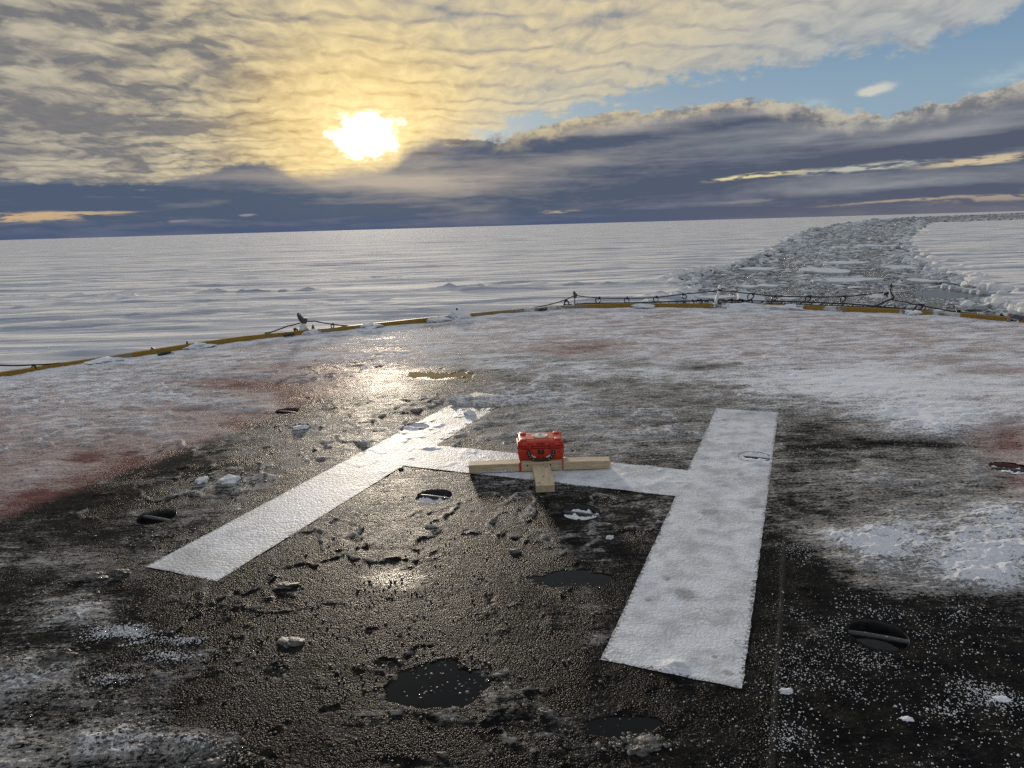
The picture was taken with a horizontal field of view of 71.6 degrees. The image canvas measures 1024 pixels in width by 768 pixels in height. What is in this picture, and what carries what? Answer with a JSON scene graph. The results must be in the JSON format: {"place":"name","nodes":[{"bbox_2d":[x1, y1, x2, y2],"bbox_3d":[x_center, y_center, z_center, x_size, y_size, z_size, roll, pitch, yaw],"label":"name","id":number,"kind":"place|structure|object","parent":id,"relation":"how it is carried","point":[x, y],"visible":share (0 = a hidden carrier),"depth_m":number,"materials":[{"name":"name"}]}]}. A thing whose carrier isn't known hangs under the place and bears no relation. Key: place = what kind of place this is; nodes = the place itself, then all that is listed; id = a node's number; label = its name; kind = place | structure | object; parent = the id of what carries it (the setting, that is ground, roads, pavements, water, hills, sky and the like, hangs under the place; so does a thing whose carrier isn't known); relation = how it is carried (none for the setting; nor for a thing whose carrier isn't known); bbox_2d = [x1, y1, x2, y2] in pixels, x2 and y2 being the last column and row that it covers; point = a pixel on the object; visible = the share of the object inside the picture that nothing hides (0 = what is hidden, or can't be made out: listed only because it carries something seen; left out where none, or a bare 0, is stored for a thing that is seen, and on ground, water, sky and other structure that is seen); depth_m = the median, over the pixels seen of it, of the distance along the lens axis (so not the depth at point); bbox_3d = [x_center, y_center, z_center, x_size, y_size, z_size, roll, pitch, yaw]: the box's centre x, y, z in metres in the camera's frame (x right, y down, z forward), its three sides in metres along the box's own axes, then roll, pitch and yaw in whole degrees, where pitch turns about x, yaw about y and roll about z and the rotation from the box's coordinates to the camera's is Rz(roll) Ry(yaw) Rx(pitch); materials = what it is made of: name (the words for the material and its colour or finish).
{"place":"outdoors","nodes":[
{"label":"outdoors","id":0,"kind":"place"},
{"bbox_2d":[0,211,1023,371],"bbox_3d":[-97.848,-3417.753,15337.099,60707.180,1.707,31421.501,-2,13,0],"label":"ice field","id":1,"kind":"structure","parent":0,"point":[66,299],"depth_m":117.34,"materials":[{"name":"white ice"}]},
{"bbox_2d":[739,285,757,289],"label":"ice floe","id":2,"kind":"object","parent":1,"relation":"on","point":[749,287],"visible":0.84,"depth_m":79.64,"materials":[{"name":"white ice"}]},
{"bbox_2d":[738,267,778,271],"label":"ice floe","id":3,"kind":"object","parent":1,"relation":"on","point":[763,269],"visible":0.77,"depth_m":106.01,"materials":[{"name":"white ice"}]},
{"bbox_2d":[757,284,778,288],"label":"ice floe","id":4,"kind":"object","parent":1,"relation":"on","point":[767,286],"visible":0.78,"depth_m":79.86,"materials":[{"name":"white ice"}]},
{"bbox_2d":[799,268,850,274],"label":"ice floe","id":5,"kind":"object","parent":1,"relation":"on","point":[826,271],"visible":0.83,"depth_m":98.60,"materials":[{"name":"white ice"}]},
{"bbox_2d":[820,261,869,265],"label":"ice floe","id":6,"kind":"object","parent":1,"relation":"on","point":[847,263],"visible":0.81,"depth_m":114.31,"materials":[{"name":"white ice"}]},
{"bbox_2d":[832,246,861,248],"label":"ice floe","id":7,"kind":"object","parent":1,"relation":"on","point":[846,246],"visible":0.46,"depth_m":172.92,"materials":[{"name":"white ice"}]},
{"bbox_2d":[855,244,892,246],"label":"ice floe","id":8,"kind":"object","parent":1,"relation":"on","point":[870,245],"visible":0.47,"depth_m":173.60,"materials":[{"name":"white ice"}]},
{"bbox_2d":[881,265,918,269],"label":"ice floe","id":9,"kind":"object","parent":1,"relation":"on","point":[898,266],"visible":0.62,"depth_m":102.18,"materials":[{"name":"white ice"}]},
{"bbox_2d":[0,0,1023,239],"label":"sky","id":10,"kind":"structure","parent":0,"point":[119,118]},
{"bbox_2d":[695,213,1023,321],"bbox_3d":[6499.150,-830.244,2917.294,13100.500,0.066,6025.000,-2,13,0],"label":"water","id":11,"kind":"structure","parent":0,"point":[938,292],"depth_m":73.55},
{"bbox_2d":[140,408,1023,632],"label":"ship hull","id":12,"kind":"object","parent":11,"relation":"on","point":[599,509],"depth_m":11.73,"materials":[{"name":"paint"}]},
{"bbox_2d":[0,307,1023,767],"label":"deck","id":13,"kind":"structure","parent":12,"relation":"on","point":[108,453],"depth_m":3.87,"materials":[{"name":"paint"}]},
{"bbox_2d":[33,648,78,661],"bbox_3d":[-1.900,1.125,2.951,0.188,0.029,0.101,-1,13,5],"label":"snow lump","id":14,"kind":"object","parent":13,"relation":"on","point":[64,654],"visible":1,"depth_m":2.94,"materials":[{"name":"grey snow"}]},
{"bbox_2d":[75,572,108,581],"bbox_3d":[-2.141,0.979,3.628,0.172,0.026,0.096,-1,13,2],"label":"snow lump","id":15,"kind":"object","parent":13,"relation":"on","point":[88,577],"visible":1,"depth_m":3.61,"materials":[{"name":"grey snow"}]},
{"bbox_2d":[83,356,124,364],"bbox_3d":[-5.580,-0.314,9.678,0.391,0.081,0.599,3,13,18],"label":"snow mound","id":16,"kind":"object","parent":13,"relation":"on","point":[101,360],"visible":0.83,"depth_m":9.64,"materials":[{"name":"white snow"}]},
{"bbox_2d":[107,569,130,575],"bbox_3d":[-2.035,0.969,3.681,0.140,0.024,0.083,2,13,16],"label":"snow lump","id":17,"kind":"object","parent":13,"relation":"on","point":[117,572],"visible":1,"depth_m":3.67,"materials":[{"name":"grey snow"}]},
{"bbox_2d":[136,510,176,524],"bbox_3d":[-2.202,0.857,4.406,0.254,0.069,0.254,3,14,22],"label":"tie down pot","id":18,"kind":"object","parent":13,"relation":"in","point":[155,517],"visible":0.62,"depth_m":4.45,"materials":[{"name":"metal"}]},
{"bbox_2d":[182,342,216,349],"bbox_3d":[-4.780,-0.595,10.812,0.295,0.092,0.517,8,16,37],"label":"snow mound","id":19,"kind":"object","parent":13,"relation":"on","point":[198,345],"visible":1,"depth_m":10.72,"materials":[{"name":"white snow"}]},
{"bbox_2d":[195,476,208,483],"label":"snow lump","id":20,"kind":"object","parent":13,"relation":"on","point":[200,480],"visible":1,"depth_m":4.97,"materials":[{"name":"white snow"}]},
{"bbox_2d":[200,757,222,767],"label":"snow lump","id":21,"kind":"object","parent":13,"relation":"on","point":[215,762],"visible":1,"depth_m":2.32,"materials":[{"name":"white snow"}]},
{"bbox_2d":[217,474,241,483],"bbox_3d":[-1.986,0.665,4.984,0.153,0.049,0.132,2,13,15],"label":"snow lump","id":22,"kind":"object","parent":13,"relation":"on","point":[229,479],"visible":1,"depth_m":4.96,"materials":[{"name":"white snow"}]},
{"bbox_2d":[272,581,299,589],"bbox_3d":[-1.115,0.988,3.489,0.138,0.017,0.071,-4,13,-12],"label":"snow lump","id":23,"kind":"object","parent":13,"relation":"on","point":[285,585],"visible":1,"depth_m":3.48,"materials":[{"name":"white snow"}]},
{"bbox_2d":[275,408,298,413],"bbox_3d":[-2.185,0.297,6.912,0.254,0.069,0.254,3,14,22],"label":"tie down pot","id":24,"kind":"object","parent":13,"relation":"in","point":[287,410],"visible":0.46,"depth_m":6.99,"materials":[{"name":"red metal"}]},
{"bbox_2d":[277,637,304,647],"bbox_3d":[-0.942,1.094,3.013,0.127,0.013,0.086,2,13,16],"label":"snow lump","id":25,"kind":"object","parent":13,"relation":"on","point":[286,642],"visible":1,"depth_m":3.01,"materials":[{"name":"white snow"}]},
{"bbox_2d":[292,425,308,429],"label":"snow lump","id":26,"kind":"object","parent":13,"relation":"on","point":[298,427],"visible":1,"depth_m":6.23,"materials":[{"name":"white snow"}]},
{"bbox_2d":[302,329,321,334],"bbox_3d":[-3.349,-0.874,11.870,0.218,0.102,0.302,7,15,33],"label":"snow mound","id":27,"kind":"object","parent":13,"relation":"on","point":[312,332],"visible":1,"depth_m":11.80,"materials":[{"name":"white snow"}]},
{"bbox_2d":[0,303,711,376],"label":"edge coaming","id":28,"kind":"object","parent":13,"relation":"on","point":[281,334],"visible":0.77,"depth_m":12.04,"materials":[{"name":"paint"}]},
{"bbox_2d":[0,362,63,365],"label":"guard rope","id":29,"kind":"object","parent":28,"relation":"attached to","point":[31,364],"visible":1,"depth_m":9.12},
{"bbox_2d":[157,351,170,355],"bbox_3d":[-4.980,-0.438,10.168,0.048,0.049,0.190,8,16,35],"label":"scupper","id":30,"kind":"object","parent":28,"relation":"in","point":[164,353],"visible":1,"depth_m":10.15,"materials":[{"name":"black metal"}]},
{"bbox_2d":[283,333,294,336],"bbox_3d":[-3.656,-0.806,11.642,0.048,0.049,0.192,9,16,39],"label":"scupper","id":31,"kind":"object","parent":28,"relation":"in","point":[289,334],"visible":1,"depth_m":11.62,"materials":[{"name":"black metal"}]},
{"bbox_2d":[293,313,314,330],"bbox_3d":[-3.477,-1.012,11.850,0.366,0.375,0.084,-9,15,-30],"label":"net post","id":32,"kind":"object","parent":28,"relation":"on","point":[303,321],"visible":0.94,"depth_m":11.81,"materials":[{"name":"white paint"}]},
{"bbox_2d":[263,322,299,333],"bbox_3d":[-3.934,-0.883,11.646,0.948,0.181,0.042,-9,15,-30],"label":"guard rope","id":33,"kind":"object","parent":32,"relation":"attached to","point":[282,328],"visible":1,"depth_m":11.72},
{"bbox_2d":[307,320,349,325],"bbox_3d":[-3.122,-1.031,12.104,0.769,0.174,0.024,-9,15,-31],"label":"guard rope","id":34,"kind":"object","parent":32,"relation":"attached to","point":[328,323],"visible":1,"depth_m":12.08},
{"bbox_2d":[360,322,383,328],"bbox_3d":[-2.457,-1.018,12.403,0.424,0.105,0.342,-3,13,-5],"label":"snow mound","id":35,"kind":"object","parent":28,"relation":"on","point":[370,325],"visible":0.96,"depth_m":12.32,"materials":[{"name":"white snow"}]},
{"bbox_2d":[572,291,576,304],"bbox_3d":[1.269,-1.728,14.416,0.118,0.316,0.056,-4,13,-11],"label":"net post","id":36,"kind":"object","parent":28,"relation":"on","point":[574,294],"visible":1,"depth_m":14.39,"materials":[{"name":"grey metal"}]},
{"bbox_2d":[536,295,573,306],"bbox_3d":[0.863,-1.692,14.518,0.873,0.206,0.045,-6,13,-17],"label":"guard rope","id":37,"kind":"object","parent":36,"relation":"attached to","point":[555,302],"visible":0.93,"depth_m":14.53,"materials":[{"name":"grey fabric"}]},
{"bbox_2d":[577,290,716,298],"bbox_3d":[2.707,-1.814,14.439,2.804,0.167,0.161,1,13,10],"label":"guard rope","id":38,"kind":"object","parent":36,"relation":"attached to","point":[648,297],"visible":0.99,"depth_m":14.50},
{"bbox_2d":[0,422,825,767],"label":"ice crumbs","id":39,"kind":"object","parent":13,"relation":"on","point":[200,756],"visible":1,"depth_m":2.66,"materials":[{"name":"white ice"}]},
{"bbox_2d":[403,424,428,430],"bbox_3d":[-0.840,0.408,6.219,0.254,0.079,0.254,3,14,22],"label":"tie down pot","id":40,"kind":"object","parent":13,"relation":"in","point":[414,427],"visible":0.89,"depth_m":6.21,"materials":[{"name":"metal"}]},
{"bbox_2d":[375,661,489,708],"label":"puddle","id":41,"kind":"object","parent":13,"relation":"on","point":[447,696],"visible":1,"depth_m":2.70,"materials":[{"name":"liquid"}]},
{"bbox_2d":[416,489,451,501],"bbox_3d":[-0.503,0.760,4.625,0.254,0.073,0.254,3,14,22],"label":"tie down pot","id":42,"kind":"object","parent":13,"relation":"in","point":[434,495],"visible":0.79,"depth_m":4.65,"materials":[{"name":"metal"}]},
{"bbox_2d":[426,316,451,322],"bbox_3d":[-1.341,-1.190,13.048,0.484,0.091,0.294,-10,15,-32],"label":"snow mound","id":43,"kind":"object","parent":13,"relation":"on","point":[439,319],"visible":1,"depth_m":12.96,"materials":[{"name":"white snow"}]},
{"bbox_2d":[407,371,473,378],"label":"puddle","id":44,"kind":"object","parent":13,"relation":"on","point":[431,375],"visible":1,"depth_m":8.38,"materials":[{"name":"liquid"}]},
{"bbox_2d":[436,751,447,757],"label":"snow lump","id":45,"kind":"object","parent":13,"relation":"on","point":[444,754],"visible":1,"depth_m":2.34,"materials":[{"name":"grey snow"}]},
{"bbox_2d":[449,310,471,319],"bbox_3d":[-0.997,-1.300,13.347,0.535,0.194,0.249,-9,14,-29],"label":"snow mound","id":46,"kind":"object","parent":13,"relation":"on","point":[456,315],"visible":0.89,"depth_m":13.27,"materials":[{"name":"white snow"}]},
{"bbox_2d":[145,392,777,688],"bbox_3d":[0.229,0.597,5.045,3.005,0.020,4.131,3,14,22],"label":"helipad marking","id":47,"kind":"object","parent":13,"relation":"on","point":[703,558],"visible":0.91,"depth_m":4.09,"materials":[{"name":"white paint"}]},
{"bbox_2d":[463,409,474,414],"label":"snow lump","id":48,"kind":"object","parent":47,"relation":"on","point":[469,412],"visible":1,"depth_m":6.57,"materials":[{"name":"white snow"}]},
{"bbox_2d":[469,456,609,492],"bbox_3d":[0.196,0.618,4.850,1.001,0.064,0.521,-2,13,0],"label":"timber cross","id":49,"kind":"object","parent":47,"relation":"on","point":[543,476],"visible":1,"depth_m":5.00,"materials":[{"name":"wood"}]},
{"bbox_2d":[516,431,564,471],"bbox_3d":[0.204,0.471,5.115,0.335,0.228,0.284,-2,13,0],"label":"red case","id":50,"kind":"object","parent":49,"relation":"on","point":[545,446],"visible":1,"depth_m":5.03,"materials":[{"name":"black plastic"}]},
{"bbox_2d":[664,665,683,672],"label":"snow lump","id":51,"kind":"object","parent":47,"relation":"on","point":[673,668],"visible":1,"depth_m":2.74,"materials":[{"name":"white snow"}]},
{"bbox_2d":[509,549,520,552],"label":"snow lump","id":52,"kind":"object","parent":13,"relation":"on","point":[514,550],"visible":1,"depth_m":3.79,"materials":[{"name":"white snow"}]},
{"bbox_2d":[537,707,555,716],"bbox_3d":[0.123,1.166,2.527,0.070,0.017,0.045,3,13,19],"label":"snow lump","id":53,"kind":"object","parent":13,"relation":"on","point":[548,712],"visible":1,"depth_m":2.52,"materials":[{"name":"grey snow"}]},
{"bbox_2d":[77,444,1023,767],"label":"snow pellets","id":54,"kind":"object","parent":13,"relation":"on","point":[131,630],"visible":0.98,"depth_m":2.80},
{"bbox_2d":[528,571,611,587],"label":"puddle","id":55,"kind":"object","parent":13,"relation":"on","point":[568,578],"visible":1,"depth_m":3.49,"materials":[{"name":"liquid"}]},
{"bbox_2d":[562,505,599,519],"bbox_3d":[0.417,0.805,4.290,0.254,0.076,0.254,3,14,22],"label":"tie down pot","id":56,"kind":"object","parent":13,"relation":"in","point":[581,512],"visible":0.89,"depth_m":4.31,"materials":[{"name":"metal"}]},
{"bbox_2d":[586,717,662,738],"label":"puddle","id":57,"kind":"object","parent":13,"relation":"on","point":[609,728],"visible":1,"depth_m":2.46,"materials":[{"name":"liquid"}]},
{"bbox_2d":[631,304,655,307],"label":"snow mound","id":58,"kind":"object","parent":13,"relation":"on","point":[642,306],"visible":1,"depth_m":14.16,"materials":[{"name":"white snow"}]},
{"bbox_2d":[624,734,666,756],"bbox_3d":[0.441,1.197,2.365,0.154,0.012,0.097,-6,13,-19],"label":"snow lump","id":59,"kind":"object","parent":13,"relation":"on","point":[650,743],"visible":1,"depth_m":2.35,"materials":[{"name":"grey snow"}]},
{"bbox_2d":[712,285,721,307],"bbox_3d":[3.987,-1.720,13.949,0.265,0.455,0.108,-2,13,-3],"label":"net post","id":60,"kind":"object","parent":13,"relation":"on","point":[714,304],"visible":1,"depth_m":13.94,"materials":[{"name":"white metal"}]},
{"bbox_2d":[738,452,770,461],"bbox_3d":[1.774,0.562,5.201,0.254,0.076,0.254,3,14,22],"label":"tie down pot","id":61,"kind":"object","parent":13,"relation":"in","point":[754,456],"visible":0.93,"depth_m":5.21,"materials":[{"name":"metal"}]},
{"bbox_2d":[763,304,804,309],"bbox_3d":[5.129,-1.456,13.378,0.810,0.106,0.330,3,13,20],"label":"snow mound","id":62,"kind":"object","parent":13,"relation":"on","point":[786,307],"visible":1,"depth_m":13.30,"materials":[{"name":"white snow"}]},
{"bbox_2d":[778,688,792,694],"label":"snow lump","id":63,"kind":"object","parent":13,"relation":"on","point":[787,691],"visible":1,"depth_m":2.60,"materials":[{"name":"white snow"}]},
{"bbox_2d":[563,298,1013,319],"bbox_3d":[4.717,-1.476,13.351,7.680,0.161,1.145,5,14,27],"label":"safety net","id":64,"kind":"object","parent":13,"relation":"attached to","point":[761,301],"visible":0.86,"depth_m":13.81,"materials":[{"name":"black rubber"}]},
{"bbox_2d":[722,303,1006,320],"bbox_3d":[6.075,-1.291,12.661,4.683,0.122,0.469,8,16,38],"label":"edge coaming","id":65,"kind":"object","parent":13,"relation":"on","point":[882,310],"visible":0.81,"depth_m":12.49,"materials":[{"name":"paint"}]},
{"bbox_2d":[721,302,765,308],"bbox_3d":[4.523,-1.517,13.736,0.943,0.119,0.240,2,13,14],"label":"snow mound","id":66,"kind":"object","parent":65,"relation":"on","point":[738,305],"visible":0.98,"depth_m":13.69,"materials":[{"name":"white snow"}]},
{"bbox_2d":[867,283,894,306],"bbox_3d":[6.605,-1.606,12.711,0.355,0.412,0.350,-2,13,0],"label":"net post","id":67,"kind":"object","parent":65,"relation":"on","point":[889,293],"visible":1,"depth_m":12.60,"materials":[{"name":"grey metal"}]},
{"bbox_2d":[721,290,882,296],"bbox_3d":[5.412,-1.713,13.469,2.905,0.149,0.186,5,14,29],"label":"guard rope","id":68,"kind":"object","parent":67,"relation":"attached to","point":[802,296],"visible":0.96,"depth_m":13.51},
{"bbox_2d":[886,295,1013,318],"bbox_3d":[7.457,-1.299,11.801,0.153,0.318,2.433,-11,16,-36],"label":"guard rope","id":69,"kind":"object","parent":67,"relation":"attached to","point":[935,308],"visible":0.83,"depth_m":12.16,"materials":[{"name":"black fabric"}]},
{"bbox_2d":[904,310,921,314],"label":"snow mound","id":70,"kind":"object","parent":65,"relation":"on","point":[911,312],"visible":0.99,"depth_m":12.09,"materials":[{"name":"white snow"}]},
{"bbox_2d":[1006,313,1023,321],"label":"gap bracket","id":71,"kind":"object","parent":65,"relation":"attached to","point":[1014,316],"visible":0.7,"depth_m":10.98,"materials":[{"name":"grey metal"}]},
{"bbox_2d":[848,620,909,650],"bbox_3d":[1.523,1.075,2.957,0.254,0.069,0.254,3,14,22],"label":"tie down pot","id":72,"kind":"object","parent":13,"relation":"in","point":[878,635],"visible":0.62,"depth_m":2.98,"materials":[{"name":"metal"}]},
{"bbox_2d":[899,716,913,721],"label":"snow lump","id":73,"kind":"object","parent":13,"relation":"on","point":[907,718],"visible":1,"depth_m":2.44,"materials":[{"name":"white snow"}]},
{"bbox_2d":[992,695,1011,702],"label":"snow lump","id":74,"kind":"object","parent":13,"relation":"on","point":[1004,699],"visible":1,"depth_m":2.53,"materials":[{"name":"white snow"}]},
{"bbox_2d":[988,463,1023,473],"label":"tie down pot","id":75,"kind":"object","parent":13,"relation":"in","point":[1011,468],"visible":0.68,"depth_m":4.84,"materials":[{"name":"red metal"}]},
{"bbox_2d":[682,292,710,302],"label":"ice floe","id":76,"kind":"object","parent":11,"relation":"on","point":[691,296],"visible":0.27,"depth_m":69.54,"materials":[{"name":"white ice"}]},
{"bbox_2d":[695,295,736,300],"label":"ice floe","id":77,"kind":"object","parent":11,"relation":"on","point":[725,297],"visible":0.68,"depth_m":68.29,"materials":[{"name":"white ice"}]},
{"bbox_2d":[737,290,765,303],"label":"ice floe","id":78,"kind":"object","parent":11,"relation":"on","point":[744,296],"visible":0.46,"depth_m":67.86,"materials":[{"name":"white ice"}]},
{"bbox_2d":[779,297,796,300],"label":"ice floe","id":79,"kind":"object","parent":11,"relation":"on","point":[789,299],"visible":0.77,"depth_m":67.16,"materials":[{"name":"white ice"}]},
{"bbox_2d":[812,277,883,283],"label":"ice floe","id":80,"kind":"object","parent":11,"relation":"on","point":[835,280],"visible":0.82,"depth_m":83.72,"materials":[{"name":"white ice"}]},
{"bbox_2d":[679,212,1023,321],"bbox_3d":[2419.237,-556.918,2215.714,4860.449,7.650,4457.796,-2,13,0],"label":"brash ice","id":81,"kind":"structure","parent":11,"relation":"on","point":[944,278],"depth_m":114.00,"materials":[{"name":"white ice"}]},
{"bbox_2d":[907,278,937,283],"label":"ice floe","id":82,"kind":"object","parent":11,"relation":"on","point":[924,281],"visible":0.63,"depth_m":80.51,"materials":[{"name":"white ice"}]},
{"bbox_2d":[948,285,958,289],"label":"ice block","id":83,"kind":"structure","parent":11,"relation":"on","point":[951,287],"depth_m":73.00,"materials":[{"name":"white ice"}]},
{"bbox_2d":[955,287,964,290],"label":"ice block","id":84,"kind":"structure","parent":11,"relation":"on","point":[958,288],"depth_m":71.41,"materials":[{"name":"white ice"}]},
{"bbox_2d":[962,288,972,291],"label":"ice block","id":85,"kind":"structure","parent":11,"relation":"on","point":[965,289],"depth_m":70.27,"materials":[{"name":"white ice"}]},
{"bbox_2d":[969,289,979,292],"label":"ice block","id":86,"kind":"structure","parent":11,"relation":"on","point":[972,290],"depth_m":69.15,"materials":[{"name":"white ice"}]},
{"bbox_2d":[976,290,992,293],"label":"ice block","id":87,"kind":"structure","parent":11,"relation":"on","point":[981,291],"depth_m":67.95,"materials":[{"name":"white ice"}]},
{"bbox_2d":[986,290,999,294],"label":"ice block","id":88,"kind":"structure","parent":11,"relation":"on","point":[991,292],"depth_m":66.94,"materials":[{"name":"white ice"}]}
]}

